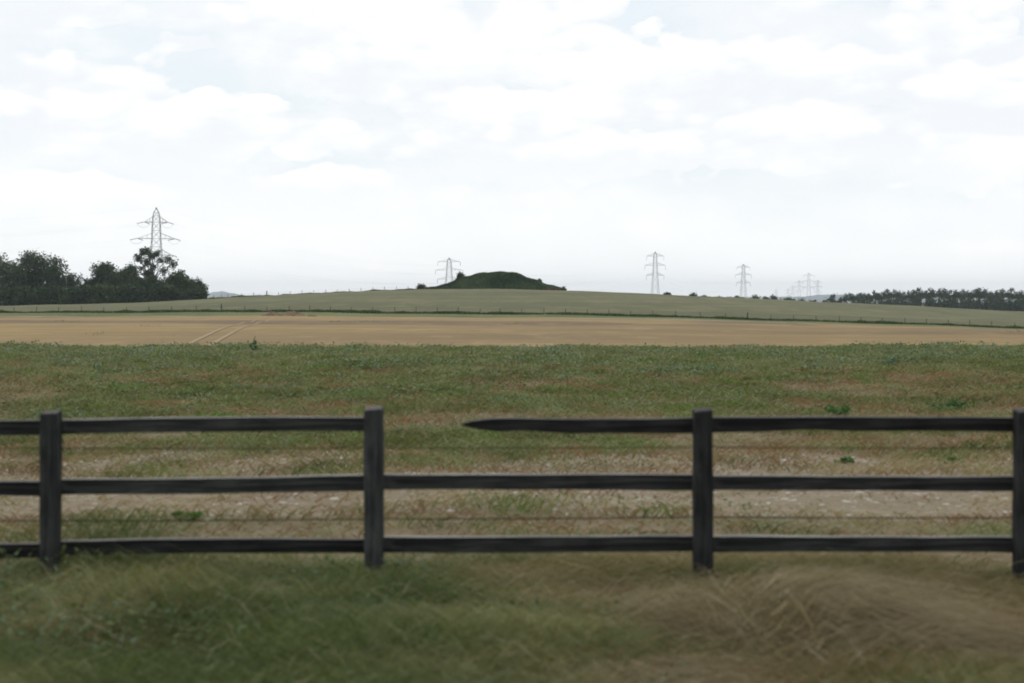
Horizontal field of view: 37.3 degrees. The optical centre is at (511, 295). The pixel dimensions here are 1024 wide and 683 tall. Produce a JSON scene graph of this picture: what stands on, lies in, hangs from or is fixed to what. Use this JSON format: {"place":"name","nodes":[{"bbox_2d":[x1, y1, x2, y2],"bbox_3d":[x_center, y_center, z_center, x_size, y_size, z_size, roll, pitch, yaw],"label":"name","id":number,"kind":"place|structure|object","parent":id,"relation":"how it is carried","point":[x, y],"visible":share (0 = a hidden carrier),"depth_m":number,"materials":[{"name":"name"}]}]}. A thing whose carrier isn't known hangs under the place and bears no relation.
{"place":"outdoors","nodes":[
{"label":"outdoors","id":0,"kind":"place"},
{"bbox_2d":[0,508,1011,674],"bbox_3d":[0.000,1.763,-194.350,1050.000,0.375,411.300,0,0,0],"label":"ground","id":1,"kind":"structure","parent":0,"point":[719,531],"depth_m":10.63,"materials":[{"name":"plant"}]},
{"bbox_2d":[170,510,204,519],"bbox_3d":[-2.359,1.611,11.069,0.264,0.100,0.193,0,0,17],"label":"weed plant","id":2,"kind":"object","parent":1,"relation":"on","point":[198,514],"visible":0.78,"depth_m":11.04,"materials":[{"name":"green plant"}]},
{"bbox_2d":[0,406,1023,589],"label":"rail fence","id":3,"kind":"object","parent":1,"relation":"on","point":[373,482],"visible":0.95,"depth_m":8.36,"materials":[{"name":"wood"}]},
{"bbox_2d":[0,443,1012,530],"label":"path","id":4,"kind":"structure","parent":0,"point":[798,497],"depth_m":12.30,"materials":[{"name":"beige gravel"}]},
{"bbox_2d":[833,456,853,463],"bbox_3d":[3.261,1.629,14.887,0.220,0.109,0.210,0,0,0],"label":"weed plant","id":5,"kind":"object","parent":4,"relation":"on","point":[848,458],"visible":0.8,"depth_m":14.89,"materials":[{"name":"green plant"}]},
{"bbox_2d":[937,457,965,464],"bbox_3d":[4.296,1.632,14.855,0.306,0.108,0.243,0,0,0],"label":"weed plant","id":6,"kind":"object","parent":4,"relation":"on","point":[952,459],"visible":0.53,"depth_m":14.81,"materials":[{"name":"green plant"}]},
{"bbox_2d":[0,311,1013,328],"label":"grass margin","id":7,"kind":"object","parent":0,"point":[223,313],"depth_m":242.81,"materials":[{"name":"green plant"}]},
{"bbox_2d":[36,304,1023,326],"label":"wire fence","id":8,"kind":"object","parent":7,"relation":"on","point":[565,310],"visible":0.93,"depth_m":249.92,"materials":[{"name":"grey metal"}]},
{"bbox_2d":[1,291,1020,302],"bbox_3d":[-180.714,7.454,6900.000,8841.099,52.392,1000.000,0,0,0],"label":"hills","id":9,"kind":"structure","parent":0,"point":[821,298],"depth_m":6725.49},
{"bbox_2d":[0,510,1023,682],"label":"verge grass","id":10,"kind":"structure","parent":0,"point":[421,622],"depth_m":6.74,"materials":[{"name":"green plant"}]},
{"bbox_2d":[0,316,1023,347],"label":"brown field","id":11,"kind":"structure","parent":0,"point":[414,331],"depth_m":72.50,"materials":[{"name":"beige plant"}]},
{"bbox_2d":[188,316,261,343],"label":"wheel track","id":12,"kind":"structure","parent":11,"relation":"on","point":[197,339],"depth_m":67.91,"materials":[{"name":"soil"}]},
{"bbox_2d":[206,316,273,345],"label":"wheel track","id":13,"kind":"structure","parent":11,"relation":"on","point":[223,337],"depth_m":66.06,"materials":[{"name":"soil"}]},
{"bbox_2d":[260,310,315,315],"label":"dung heap","id":14,"kind":"object","parent":11,"relation":"on","point":[289,313],"visible":0.79,"depth_m":230.22,"materials":[{"name":"soil"}]},
{"bbox_2d":[21,315,786,322],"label":"straw strip","id":15,"kind":"object","parent":11,"relation":"on","point":[428,317],"visible":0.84,"depth_m":232.11,"materials":[{"name":"beige plant"}]},
{"bbox_2d":[55,320,1022,336],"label":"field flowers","id":16,"kind":"object","parent":11,"relation":"on","point":[371,321],"visible":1,"depth_m":114.32,"materials":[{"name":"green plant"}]},
{"bbox_2d":[0,288,1023,328],"bbox_3d":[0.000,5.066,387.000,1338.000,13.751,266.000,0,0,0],"label":"hill field","id":17,"kind":"structure","parent":0,"point":[510,300],"depth_m":325.56,"materials":[{"name":"green plant"}]},
{"bbox_2d":[0,252,34,305],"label":"broad tree","id":18,"kind":"object","parent":17,"relation":"on","point":[9,273],"visible":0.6,"depth_m":467.33,"materials":[{"name":"green plant"}]},
{"bbox_2d":[0,282,39,305],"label":"bush","id":19,"kind":"object","parent":17,"relation":"on","point":[13,295],"visible":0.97,"depth_m":458.55,"materials":[{"name":"green plant"}]},
{"bbox_2d":[12,250,70,288],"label":"broad tree","id":20,"kind":"object","parent":17,"relation":"on","point":[37,262],"visible":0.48,"depth_m":472.63,"materials":[{"name":"green plant"}]},
{"bbox_2d":[24,282,69,304],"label":"bush","id":21,"kind":"object","parent":17,"relation":"on","point":[52,294],"visible":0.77,"depth_m":460.39,"materials":[{"name":"green plant"}]},
{"bbox_2d":[38,266,74,287],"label":"tree","id":22,"kind":"object","parent":17,"relation":"on","point":[48,275],"visible":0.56,"depth_m":469.19,"materials":[{"name":"green plant"}]},
{"bbox_2d":[56,272,82,287],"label":"tree","id":23,"kind":"object","parent":17,"relation":"on","point":[77,280],"visible":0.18,"depth_m":472.94,"materials":[{"name":"green plant"}]},
{"bbox_2d":[57,284,99,303],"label":"bush","id":24,"kind":"object","parent":17,"relation":"on","point":[76,295],"visible":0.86,"depth_m":456.86,"materials":[{"name":"green plant"}]},
{"bbox_2d":[82,273,102,286],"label":"tree","id":25,"kind":"object","parent":17,"relation":"on","point":[91,282],"visible":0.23,"depth_m":470.60,"materials":[{"name":"green plant"}]},
{"bbox_2d":[84,281,120,303],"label":"bush","id":26,"kind":"object","parent":17,"relation":"on","point":[103,292],"visible":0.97,"depth_m":455.59,"materials":[{"name":"green plant"}]},
{"bbox_2d":[86,261,125,285],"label":"broad tree","id":27,"kind":"object","parent":17,"relation":"on","point":[99,269],"visible":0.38,"depth_m":472.62,"materials":[{"name":"green plant"}]},
{"bbox_2d":[100,267,140,286],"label":"tree","id":28,"kind":"object","parent":17,"relation":"on","point":[112,279],"visible":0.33,"depth_m":470.54,"materials":[{"name":"green plant"}]},
{"bbox_2d":[120,262,139,278],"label":"broad tree","id":29,"kind":"object","parent":17,"relation":"on","point":[130,267],"visible":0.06,"depth_m":480.79,"materials":[{"name":"green plant"}]},
{"bbox_2d":[116,281,148,302],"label":"bush","id":30,"kind":"object","parent":17,"relation":"on","point":[130,293],"visible":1,"depth_m":457.30,"materials":[{"name":"green plant"}]},
{"bbox_2d":[125,274,165,301],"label":"tree","id":31,"kind":"object","parent":17,"relation":"on","point":[147,282],"visible":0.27,"depth_m":465.61,"materials":[{"name":"green plant"}]},
{"bbox_2d":[131,246,178,278],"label":"airy tree","id":32,"kind":"object","parent":17,"relation":"on","point":[150,271],"visible":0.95,"depth_m":471.48,"materials":[{"name":"green plant"}]},
{"bbox_2d":[147,278,168,301],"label":"bush","id":33,"kind":"object","parent":17,"relation":"on","point":[160,281],"visible":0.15,"depth_m":464.41,"materials":[{"name":"green plant"}]},
{"bbox_2d":[140,282,187,301],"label":"bush","id":34,"kind":"object","parent":17,"relation":"on","point":[165,292],"visible":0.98,"depth_m":457.06,"materials":[{"name":"green plant"}]},
{"bbox_2d":[162,269,188,290],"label":"tree","id":35,"kind":"object","parent":17,"relation":"on","point":[178,277],"visible":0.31,"depth_m":467.70,"materials":[{"name":"green plant"}]},
{"bbox_2d":[179,276,208,291],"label":"tree","id":36,"kind":"object","parent":17,"relation":"on","point":[191,282],"visible":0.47,"depth_m":466.75,"materials":[{"name":"green plant"}]},
{"bbox_2d":[181,286,209,299],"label":"bush","id":37,"kind":"object","parent":17,"relation":"on","point":[192,293],"visible":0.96,"depth_m":456.99,"materials":[{"name":"green plant"}]},
{"bbox_2d":[213,287,396,296],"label":"post fence","id":38,"kind":"object","parent":17,"relation":"on","point":[298,292],"visible":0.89,"depth_m":452.93,"materials":[{"name":"wood"}]},
{"bbox_2d":[415,283,426,288],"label":"bush","id":39,"kind":"object","parent":17,"relation":"on","point":[420,286],"visible":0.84,"depth_m":465.45,"materials":[{"name":"green plant"}]},
{"bbox_2d":[425,271,566,290],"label":"mound","id":40,"kind":"object","parent":17,"relation":"on","point":[497,288],"visible":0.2,"depth_m":457.23,"materials":[{"name":"green plant"}]},
{"bbox_2d":[455,271,465,278],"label":"bush","id":41,"kind":"object","parent":40,"relation":"on","point":[460,274],"visible":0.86,"depth_m":468.48,"materials":[{"name":"green plant"}]},
{"bbox_2d":[0,360,1023,459],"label":"weedy ground","id":42,"kind":"structure","parent":0,"point":[851,454],"depth_m":17.75,"materials":[{"name":"plant"}]},
{"bbox_2d":[248,336,257,350],"bbox_3d":[-7.270,1.417,42.637,0.290,0.523,0.282,0,0,0],"label":"weed plant","id":43,"kind":"object","parent":42,"relation":"on","point":[253,342],"visible":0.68,"depth_m":42.64,"materials":[{"name":"green plant"}]},
{"bbox_2d":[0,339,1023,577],"bbox_3d":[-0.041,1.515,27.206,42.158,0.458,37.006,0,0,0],"label":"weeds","id":44,"kind":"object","parent":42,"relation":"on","point":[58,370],"visible":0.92,"depth_m":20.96,"materials":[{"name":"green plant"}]},
{"bbox_2d":[823,405,851,415],"bbox_3d":[4.379,1.568,20.494,0.364,0.184,0.388,0,0,-15],"label":"weed plant","id":45,"kind":"object","parent":42,"relation":"on","point":[845,409],"visible":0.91,"depth_m":20.42,"materials":[{"name":"green plant"}]},
{"bbox_2d":[866,356,900,365],"bbox_3d":[8.594,1.555,34.850,0.754,0.316,0.626,0,0,-37],"label":"weed plant","id":46,"kind":"object","parent":42,"relation":"on","point":[893,360],"visible":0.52,"depth_m":34.79,"materials":[{"name":"green plant"}]},
{"bbox_2d":[926,398,976,411],"bbox_3d":[6.383,1.625,22.130,0.794,0.246,0.426,0,0,-18],"label":"weed plant","id":47,"kind":"object","parent":42,"relation":"on","point":[949,404],"visible":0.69,"depth_m":22.17,"materials":[{"name":"green plant"}]},
{"bbox_2d":[0,0,1023,296],"label":"sky","id":48,"kind":"structure","parent":0,"point":[855,146],"materials":[{"name":"white"}]},
{"bbox_2d":[439,554,1023,682],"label":"dry grass","id":49,"kind":"structure","parent":0,"point":[773,608],"depth_m":6.56,"materials":[{"name":"beige plant"}]},
{"bbox_3d":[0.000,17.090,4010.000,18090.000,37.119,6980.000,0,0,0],"label":"farmland","id":50,"kind":"structure","parent":0,"visible":0},
{"bbox_2d":[130,207,180,279],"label":"pylon","id":51,"kind":"object","parent":50,"relation":"on","point":[152,229],"visible":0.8,"depth_m":720.03,"materials":[{"name":"metal"}]},
{"bbox_2d":[5,211,166,262],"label":"overhead line","id":52,"kind":"object","parent":51,"relation":"attached to","point":[80,244],"visible":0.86,"depth_m":713.80,"materials":[{"name":"metal"}]},
{"bbox_2d":[144,210,453,283],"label":"overhead line","id":53,"kind":"object","parent":51,"relation":"attached to","point":[288,252],"visible":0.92,"depth_m":787.23,"materials":[{"name":"metal"}]},
{"bbox_2d":[435,258,460,283],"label":"pylon","id":54,"kind":"object","parent":50,"relation":"on","point":[447,266],"visible":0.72,"depth_m":899.41,"materials":[{"name":"metal"}]},
{"bbox_2d":[646,252,665,293],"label":"pylon","id":55,"kind":"object","parent":50,"relation":"on","point":[652,273],"visible":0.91,"depth_m":1270.34,"materials":[{"name":"metal"}]},
{"bbox_2d":[436,258,661,289],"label":"overhead line","id":56,"kind":"object","parent":55,"relation":"attached to","point":[560,275],"visible":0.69,"depth_m":1091.05,"materials":[{"name":"metal"}]},
{"bbox_2d":[736,264,751,297],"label":"pylon","id":57,"kind":"object","parent":50,"relation":"on","point":[742,273],"visible":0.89,"depth_m":1539.76,"materials":[{"name":"metal"}]},
{"bbox_2d":[803,273,813,300],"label":"pylon","id":58,"kind":"object","parent":50,"relation":"on","point":[808,283],"visible":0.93,"depth_m":1959.41,"materials":[{"name":"metal"}]},
{"bbox_2d":[824,293,837,302],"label":"round tree","id":59,"kind":"object","parent":50,"relation":"on","point":[832,298],"visible":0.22,"depth_m":878.98,"materials":[{"name":"green plant"}]},
{"bbox_2d":[837,296,845,302],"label":"round tree","id":60,"kind":"object","parent":50,"relation":"on","point":[840,300],"visible":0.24,"depth_m":889.17,"materials":[{"name":"green plant"}]},
{"bbox_2d":[843,293,848,302],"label":"tree","id":61,"kind":"object","parent":50,"relation":"on","point":[845,295],"visible":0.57,"depth_m":916.78,"materials":[{"name":"green plant"}]},
{"bbox_2d":[846,292,856,302],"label":"tree","id":62,"kind":"object","parent":50,"relation":"on","point":[850,297],"visible":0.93,"depth_m":905.38,"materials":[{"name":"green plant"}]},
{"bbox_2d":[854,293,863,302],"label":"tree","id":63,"kind":"object","parent":50,"relation":"on","point":[859,295],"visible":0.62,"depth_m":905.87,"materials":[{"name":"green plant"}]},
{"bbox_2d":[863,292,874,302],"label":"tree","id":64,"kind":"object","parent":50,"relation":"on","point":[867,297],"visible":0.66,"depth_m":890.62,"materials":[{"name":"green plant"}]},
{"bbox_2d":[864,300,877,303],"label":"scrub bush","id":65,"kind":"object","parent":50,"relation":"on","point":[875,302],"visible":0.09,"depth_m":872.72,"materials":[{"name":"green plant"}]},
{"bbox_2d":[869,290,881,300],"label":"tree","id":66,"kind":"object","parent":50,"relation":"on","point":[874,294],"visible":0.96,"depth_m":889.66,"materials":[{"name":"green plant"}]},
{"bbox_2d":[876,296,887,303],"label":"scrub bush","id":67,"kind":"object","parent":50,"relation":"on","point":[881,301],"visible":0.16,"depth_m":878.65,"materials":[{"name":"green plant"}]},
{"bbox_2d":[876,291,888,300],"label":"tree","id":68,"kind":"object","parent":50,"relation":"on","point":[882,294],"visible":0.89,"depth_m":889.77,"materials":[{"name":"green plant"}]},
{"bbox_2d":[884,296,897,304],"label":"scrub bush","id":69,"kind":"object","parent":50,"relation":"on","point":[891,301],"visible":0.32,"depth_m":871.03,"materials":[{"name":"green plant"}]},
{"bbox_2d":[887,289,901,297],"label":"tree","id":70,"kind":"object","parent":50,"relation":"on","point":[894,294],"visible":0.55,"depth_m":907.81,"materials":[{"name":"green plant"}]},
{"bbox_2d":[894,294,902,304],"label":"scrub bush","id":71,"kind":"object","parent":50,"relation":"on","point":[898,296],"visible":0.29,"depth_m":876.25,"materials":[{"name":"green plant"}]},
{"bbox_2d":[895,291,909,299],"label":"tree","id":72,"kind":"object","parent":50,"relation":"on","point":[904,295],"visible":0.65,"depth_m":891.77,"materials":[{"name":"green plant"}]},
{"bbox_2d":[898,296,913,305],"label":"scrub bush","id":73,"kind":"object","parent":50,"relation":"on","point":[905,302],"visible":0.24,"depth_m":872.32,"materials":[{"name":"green plant"}]},
{"bbox_2d":[907,291,913,301],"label":"tree","id":74,"kind":"object","parent":50,"relation":"on","point":[910,294],"visible":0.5,"depth_m":914.45,"materials":[{"name":"green plant"}]},
{"bbox_2d":[910,294,921,305],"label":"scrub bush","id":75,"kind":"object","parent":50,"relation":"on","point":[915,302],"visible":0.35,"depth_m":879.87,"materials":[{"name":"green plant"}]},
{"bbox_2d":[910,289,923,298],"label":"tree","id":76,"kind":"object","parent":50,"relation":"on","point":[913,291],"visible":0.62,"depth_m":915.72,"materials":[{"name":"green plant"}]},
{"bbox_2d":[915,287,927,298],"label":"tree","id":77,"kind":"object","parent":50,"relation":"on","point":[920,294],"visible":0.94,"depth_m":905.36,"materials":[{"name":"green plant"}]},
{"bbox_2d":[916,296,932,306],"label":"scrub bush","id":78,"kind":"object","parent":50,"relation":"on","point":[925,303],"visible":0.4,"depth_m":882.22,"materials":[{"name":"green plant"}]},
{"bbox_2d":[926,293,938,306],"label":"scrub bush","id":79,"kind":"object","parent":50,"relation":"on","point":[933,301],"visible":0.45,"depth_m":880.37,"materials":[{"name":"green plant"}]},
{"bbox_2d":[928,287,938,297],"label":"tree","id":80,"kind":"object","parent":50,"relation":"on","point":[932,293],"visible":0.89,"depth_m":912.61,"materials":[{"name":"green plant"}]},
{"bbox_2d":[933,296,950,307],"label":"scrub bush","id":81,"kind":"object","parent":50,"relation":"on","point":[941,304],"visible":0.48,"depth_m":880.28,"materials":[{"name":"green plant"}]},
{"bbox_2d":[938,288,947,304],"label":"tree","id":82,"kind":"object","parent":50,"relation":"on","point":[941,294],"visible":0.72,"depth_m":905.02,"materials":[{"name":"green plant"}]},
{"bbox_2d":[944,289,957,299],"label":"tree","id":83,"kind":"object","parent":50,"relation":"on","point":[948,295],"visible":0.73,"depth_m":890.95,"materials":[{"name":"green plant"}]},
{"bbox_2d":[947,295,967,308],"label":"scrub bush","id":84,"kind":"object","parent":50,"relation":"on","point":[961,304],"visible":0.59,"depth_m":873.54,"materials":[{"name":"green plant"}]},
{"bbox_2d":[956,288,967,298],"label":"tree","id":85,"kind":"object","parent":50,"relation":"on","point":[958,294],"visible":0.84,"depth_m":893.11,"materials":[{"name":"green plant"}]},
{"bbox_2d":[961,292,971,308],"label":"scrub bush","id":86,"kind":"object","parent":50,"relation":"on","point":[967,300],"visible":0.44,"depth_m":882.78,"materials":[{"name":"green plant"}]},
{"bbox_2d":[967,289,978,299],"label":"tree","id":87,"kind":"object","parent":50,"relation":"on","point":[972,294],"visible":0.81,"depth_m":896.94,"materials":[{"name":"green plant"}]},
{"bbox_2d":[968,296,983,309],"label":"scrub bush","id":88,"kind":"object","parent":50,"relation":"on","point":[973,304],"visible":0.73,"depth_m":873.01,"materials":[{"name":"green plant"}]},
{"bbox_2d":[974,287,982,299],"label":"tree","id":89,"kind":"object","parent":50,"relation":"on","point":[978,292],"visible":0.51,"depth_m":898.07,"materials":[{"name":"green plant"}]},
{"bbox_2d":[975,297,989,309],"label":"scrub bush","id":90,"kind":"object","parent":50,"relation":"on","point":[985,303],"visible":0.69,"depth_m":875.67,"materials":[{"name":"green plant"}]},
{"bbox_2d":[977,288,992,309],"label":"tree","id":91,"kind":"object","parent":50,"relation":"on","point":[984,294],"visible":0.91,"depth_m":887.67,"materials":[{"name":"green plant"}]},
{"bbox_2d":[985,298,998,309],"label":"scrub bush","id":92,"kind":"object","parent":50,"relation":"on","point":[989,303],"visible":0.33,"depth_m":871.77,"materials":[{"name":"green plant"}]},
{"bbox_2d":[988,292,1001,310],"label":"round tree","id":93,"kind":"object","parent":50,"relation":"on","point":[995,302],"visible":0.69,"depth_m":861.28,"materials":[{"name":"green plant"}]},
{"bbox_2d":[996,294,1009,310],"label":"scrub bush","id":94,"kind":"object","parent":50,"relation":"on","point":[1003,305],"visible":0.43,"depth_m":878.95,"materials":[{"name":"green plant"}]},
{"bbox_2d":[999,288,1009,298],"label":"tree","id":95,"kind":"object","parent":50,"relation":"on","point":[1002,290],"visible":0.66,"depth_m":916.58,"materials":[{"name":"green plant"}]},
{"bbox_2d":[1004,287,1015,299],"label":"tree","id":96,"kind":"object","parent":50,"relation":"on","point":[1010,292],"visible":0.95,"depth_m":918.62,"materials":[{"name":"green plant"}]},
{"bbox_2d":[1004,298,1018,310],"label":"scrub bush","id":97,"kind":"object","parent":50,"relation":"on","point":[1011,300],"visible":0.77,"depth_m":880.77,"materials":[{"name":"green plant"}]},
{"bbox_2d":[1008,291,1020,299],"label":"tree","id":98,"kind":"object","parent":50,"relation":"on","point":[1016,293],"visible":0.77,"depth_m":915.98,"materials":[{"name":"green plant"}]},
{"bbox_2d":[1010,295,1023,311],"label":"scrub bush","id":99,"kind":"object","parent":50,"relation":"on","point":[1017,306],"visible":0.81,"depth_m":872.84,"materials":[{"name":"green plant"}]},
{"bbox_2d":[1017,290,1023,298],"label":"tree","id":100,"kind":"object","parent":50,"relation":"on","point":[1020,295],"visible":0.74,"depth_m":907.51,"materials":[{"name":"green plant"}]}
]}

